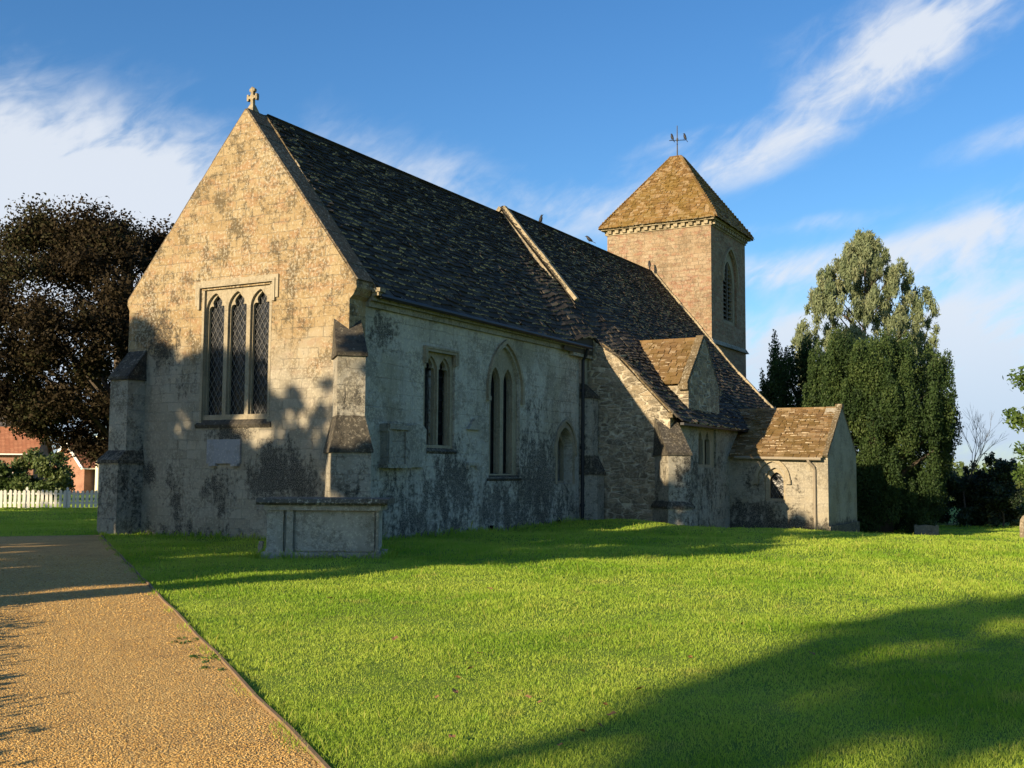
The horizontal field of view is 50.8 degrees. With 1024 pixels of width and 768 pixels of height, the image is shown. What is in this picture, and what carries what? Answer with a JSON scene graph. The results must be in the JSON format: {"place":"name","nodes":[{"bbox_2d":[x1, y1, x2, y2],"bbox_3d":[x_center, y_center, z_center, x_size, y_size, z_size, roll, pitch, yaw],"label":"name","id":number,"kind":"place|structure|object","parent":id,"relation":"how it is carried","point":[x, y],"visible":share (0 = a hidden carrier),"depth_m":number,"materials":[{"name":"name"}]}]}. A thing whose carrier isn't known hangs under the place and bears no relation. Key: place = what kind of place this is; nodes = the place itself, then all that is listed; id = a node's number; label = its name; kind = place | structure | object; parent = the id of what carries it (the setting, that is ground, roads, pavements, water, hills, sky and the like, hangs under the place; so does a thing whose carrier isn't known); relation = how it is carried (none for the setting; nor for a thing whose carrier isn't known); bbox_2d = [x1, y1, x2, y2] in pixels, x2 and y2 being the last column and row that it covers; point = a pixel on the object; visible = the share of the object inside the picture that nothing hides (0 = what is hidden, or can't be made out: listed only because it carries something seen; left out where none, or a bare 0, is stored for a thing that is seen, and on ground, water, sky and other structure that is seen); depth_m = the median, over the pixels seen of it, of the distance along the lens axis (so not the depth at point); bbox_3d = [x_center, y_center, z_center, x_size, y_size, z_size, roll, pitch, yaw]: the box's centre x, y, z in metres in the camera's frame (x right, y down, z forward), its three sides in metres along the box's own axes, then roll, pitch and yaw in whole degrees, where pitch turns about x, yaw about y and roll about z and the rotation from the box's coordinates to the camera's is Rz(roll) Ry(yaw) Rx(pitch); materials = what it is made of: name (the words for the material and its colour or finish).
{"place":"outdoors","nodes":[
{"label":"outdoors","id":0,"kind":"place"},
{"bbox_2d":[0,535,321,767],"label":"path","id":1,"kind":"structure","parent":0,"point":[63,545],"depth_m":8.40,"materials":[{"name":"beige gravel"}]},
{"bbox_2d":[171,636,215,643],"bbox_3d":[-3.053,2.422,10.235,0.332,0.036,0.472,-2,-5,29],"label":"weed patch","id":2,"kind":"object","parent":1,"relation":"on","point":[196,638],"visible":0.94,"depth_m":10.17,"materials":[{"name":"green plant"}]},
{"bbox_2d":[189,650,230,662],"bbox_3d":[-2.591,2.350,9.290,0.326,0.038,0.526,4,-6,-36],"label":"weed patch","id":3,"kind":"object","parent":1,"relation":"on","point":[195,656],"visible":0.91,"depth_m":9.24,"materials":[{"name":"green plant"}]},
{"bbox_2d":[199,664,257,670],"bbox_3d":[-2.309,2.318,8.803,0.489,0.033,0.236,1,-5,-6],"label":"weed patch","id":4,"kind":"object","parent":1,"relation":"on","point":[205,667],"visible":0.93,"depth_m":8.75,"materials":[{"name":"green plant"}]},
{"bbox_2d":[258,541,263,552],"bbox_3d":[-4.796,3.147,20.506,0.085,0.314,0.145,-1,-5,18],"label":"leaning stone","id":5,"kind":"object","parent":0,"point":[260,544],"visible":0.64,"depth_m":20.51,"materials":[{"name":"grey stone"}]},
{"bbox_2d":[0,473,1023,767],"bbox_3d":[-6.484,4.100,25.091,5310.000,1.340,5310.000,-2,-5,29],"label":"ground","id":6,"kind":"structure","parent":0,"point":[440,681],"depth_m":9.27,"materials":[{"name":"green plant"}]},
{"bbox_2d":[0,455,38,498],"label":"bush","id":7,"kind":"object","parent":6,"relation":"on","point":[20,465],"visible":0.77,"depth_m":65.57,"materials":[{"name":"green plant"}]},
{"bbox_2d":[0,427,53,480],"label":"house","id":8,"kind":"structure","parent":6,"relation":"on","point":[11,448],"depth_m":90.49,"materials":[{"name":"red brick"}]},
{"bbox_2d":[8,447,75,499],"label":"bush","id":9,"kind":"object","parent":6,"relation":"on","point":[59,476],"visible":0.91,"depth_m":65.30,"materials":[{"name":"green plant"}]},
{"bbox_2d":[0,487,97,507],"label":"picket fence","id":10,"kind":"object","parent":6,"relation":"on","point":[66,502],"visible":0.53,"depth_m":49.85,"materials":[{"name":"white wood"}]},
{"bbox_2d":[52,443,95,492],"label":"house","id":11,"kind":"structure","parent":6,"relation":"on","point":[84,479],"depth_m":83.28,"materials":[{"name":"orange brick"}]},
{"bbox_2d":[0,192,173,467],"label":"beech tree","id":12,"kind":"object","parent":6,"relation":"on","point":[87,252],"visible":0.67,"depth_m":48.77,"materials":[{"name":"brown plant"}]},
{"bbox_2d":[95,436,103,490],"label":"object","id":13,"kind":"object","parent":6,"relation":"on","point":[96,477],"visible":0.02,"depth_m":82.67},
{"bbox_2d":[101,535,330,767],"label":"timber edging","id":14,"kind":"object","parent":6,"relation":"on","point":[276,716],"visible":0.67,"depth_m":7.89,"materials":[{"name":"brown wood"}]},
{"bbox_2d":[256,497,394,558],"bbox_3d":[-3.461,2.739,20.116,2.400,1.233,1.157,0,-5,1],"label":"chest tomb","id":15,"kind":"object","parent":6,"relation":"on","point":[351,526],"visible":0.98,"depth_m":19.72,"materials":[{"name":"stone"}]},
{"bbox_2d":[96,87,859,539],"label":"church","id":16,"kind":"structure","parent":6,"relation":"on","point":[314,315],"depth_m":27.91,"materials":[{"name":"stone"}]},
{"bbox_2d":[195,273,278,427],"bbox_3d":[-6.507,-0.735,25.641,2.630,3.565,0.365,-2,-5,29],"label":"window","id":17,"kind":"structure","parent":16,"relation":"in","point":[235,366],"depth_m":25.73,"materials":[{"name":"stone"}]},
{"bbox_2d":[423,345,459,453],"bbox_3d":[-1.903,0.432,27.099,0.410,2.650,1.560,-2,-5,29],"label":"window","id":18,"kind":"structure","parent":16,"relation":"in","point":[436,360],"depth_m":27.18,"materials":[{"name":"stone"}]},
{"bbox_2d":[486,340,524,480],"bbox_3d":[-0.297,0.723,29.974,0.410,3.926,2.050,-2,-5,29],"label":"window","id":19,"kind":"structure","parent":16,"relation":"in","point":[501,389],"depth_m":30.05,"materials":[{"name":"stone"}]},
{"bbox_2d":[554,419,576,483],"bbox_3d":[1.456,2.073,33.194,0.520,1.985,1.480,-2,-5,29],"label":"window","id":20,"kind":"structure","parent":16,"relation":"in","point":[558,437],"depth_m":33.52,"materials":[{"name":"stone"}]},
{"bbox_2d":[698,429,713,467],"bbox_3d":[6.395,2.085,36.249,0.220,1.448,1.796,-2,-5,29],"label":"window","id":21,"kind":"structure","parent":16,"relation":"in","point":[705,437],"depth_m":36.52,"materials":[{"name":"stone"}]},
{"bbox_2d":[722,247,738,325],"bbox_3d":[9.839,-4.501,49.662,0.590,3.645,2.280,-2,-5,29],"label":"belfry window","id":22,"kind":"structure","parent":16,"relation":"in","point":[727,268],"depth_m":50.11,"materials":[{"name":"stone"}]},
{"bbox_2d":[753,459,790,501],"bbox_3d":[9.084,3.322,37.449,1.300,1.510,0.426,-2,-5,29],"label":"window","id":23,"kind":"structure","parent":16,"relation":"in","point":[775,480],"depth_m":37.51,"materials":[{"name":"stone"}]},
{"bbox_2d":[758,329,826,407],"bbox_3d":[15.202,1.970,57.127,4.478,9.906,3.715,-2,-5,29],"label":"yew tree","id":24,"kind":"object","parent":6,"relation":"on","point":[775,391],"visible":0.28,"depth_m":56.78,"materials":[{"name":"green plant"}]},
{"bbox_2d":[789,228,947,402],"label":"gum tree","id":25,"kind":"object","parent":6,"relation":"on","point":[862,249],"visible":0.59,"depth_m":67.61,"materials":[{"name":"green plant"}]},
{"bbox_2d":[800,322,963,533],"bbox_3d":[17.008,2.635,50.198,7.374,10.684,7.509,-2,-5,29],"label":"yew tree","id":26,"kind":"object","parent":6,"relation":"on","point":[889,424],"visible":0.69,"depth_m":47.93,"materials":[{"name":"green plant"}]},
{"bbox_2d":[914,525,938,535],"bbox_3d":[17.041,6.172,44.299,1.110,0.760,0.300,0,-5,7],"label":"headstone","id":27,"kind":"object","parent":6,"relation":"on","point":[928,530],"visible":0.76,"depth_m":44.24,"materials":[{"name":"grey stone"}]},
{"bbox_2d":[901,464,974,526],"bbox_3d":[21.814,5.511,56.925,4.357,4.508,4.522,0,-5,5],"label":"bush","id":28,"kind":"object","parent":6,"relation":"on","point":[962,517],"visible":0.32,"depth_m":55.74,"materials":[{"name":"green plant"}]},
{"bbox_2d":[857,459,1023,481],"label":"woods","id":29,"kind":"object","parent":6,"relation":"on","point":[958,469],"visible":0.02,"depth_m":236.93,"materials":[{"name":"green plant"}]},
{"bbox_2d":[935,466,992,525],"bbox_3d":[24.041,6.097,57.821,3.998,3.510,3.965,-1,-5,13],"label":"bush","id":30,"kind":"object","parent":6,"relation":"on","point":[976,509],"visible":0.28,"depth_m":56.75,"materials":[{"name":"green plant"}]},
{"bbox_2d":[950,406,1007,525],"bbox_3d":[23.827,4.317,56.643,4.438,6.676,2.927,-2,-5,29],"label":"bare tree","id":31,"kind":"object","parent":6,"relation":"on","point":[980,451],"visible":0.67,"depth_m":56.58,"materials":[{"name":"brown plant"}]},
{"bbox_2d":[951,459,1023,525],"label":"bush","id":32,"kind":"object","parent":6,"relation":"on","point":[958,495],"visible":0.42,"depth_m":56.63,"materials":[{"name":"green plant"}]},
{"bbox_2d":[974,451,1023,526],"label":"bush","id":33,"kind":"object","parent":6,"relation":"on","point":[994,483],"visible":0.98,"depth_m":55.42,"materials":[{"name":"green plant"}]},
{"bbox_2d":[1001,365,1023,484],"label":"ash tree","id":34,"kind":"object","parent":6,"relation":"on","point":[1016,418],"visible":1,"depth_m":41.62,"materials":[{"name":"green plant"}]},
{"bbox_2d":[1002,477,1023,515],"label":"bush","id":35,"kind":"object","parent":6,"relation":"on","point":[1019,483],"visible":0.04,"depth_m":71.93,"materials":[{"name":"green plant"}]},
{"bbox_2d":[1020,515,1023,537],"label":"headstone","id":36,"kind":"object","parent":6,"relation":"on","point":[1022,526],"visible":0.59,"depth_m":29.80,"materials":[{"name":"stone"}]},
{"bbox_2d":[0,0,1023,469],"label":"sky","id":37,"kind":"structure","parent":0,"point":[816,123],"materials":[{"name":"blue"}]}
]}

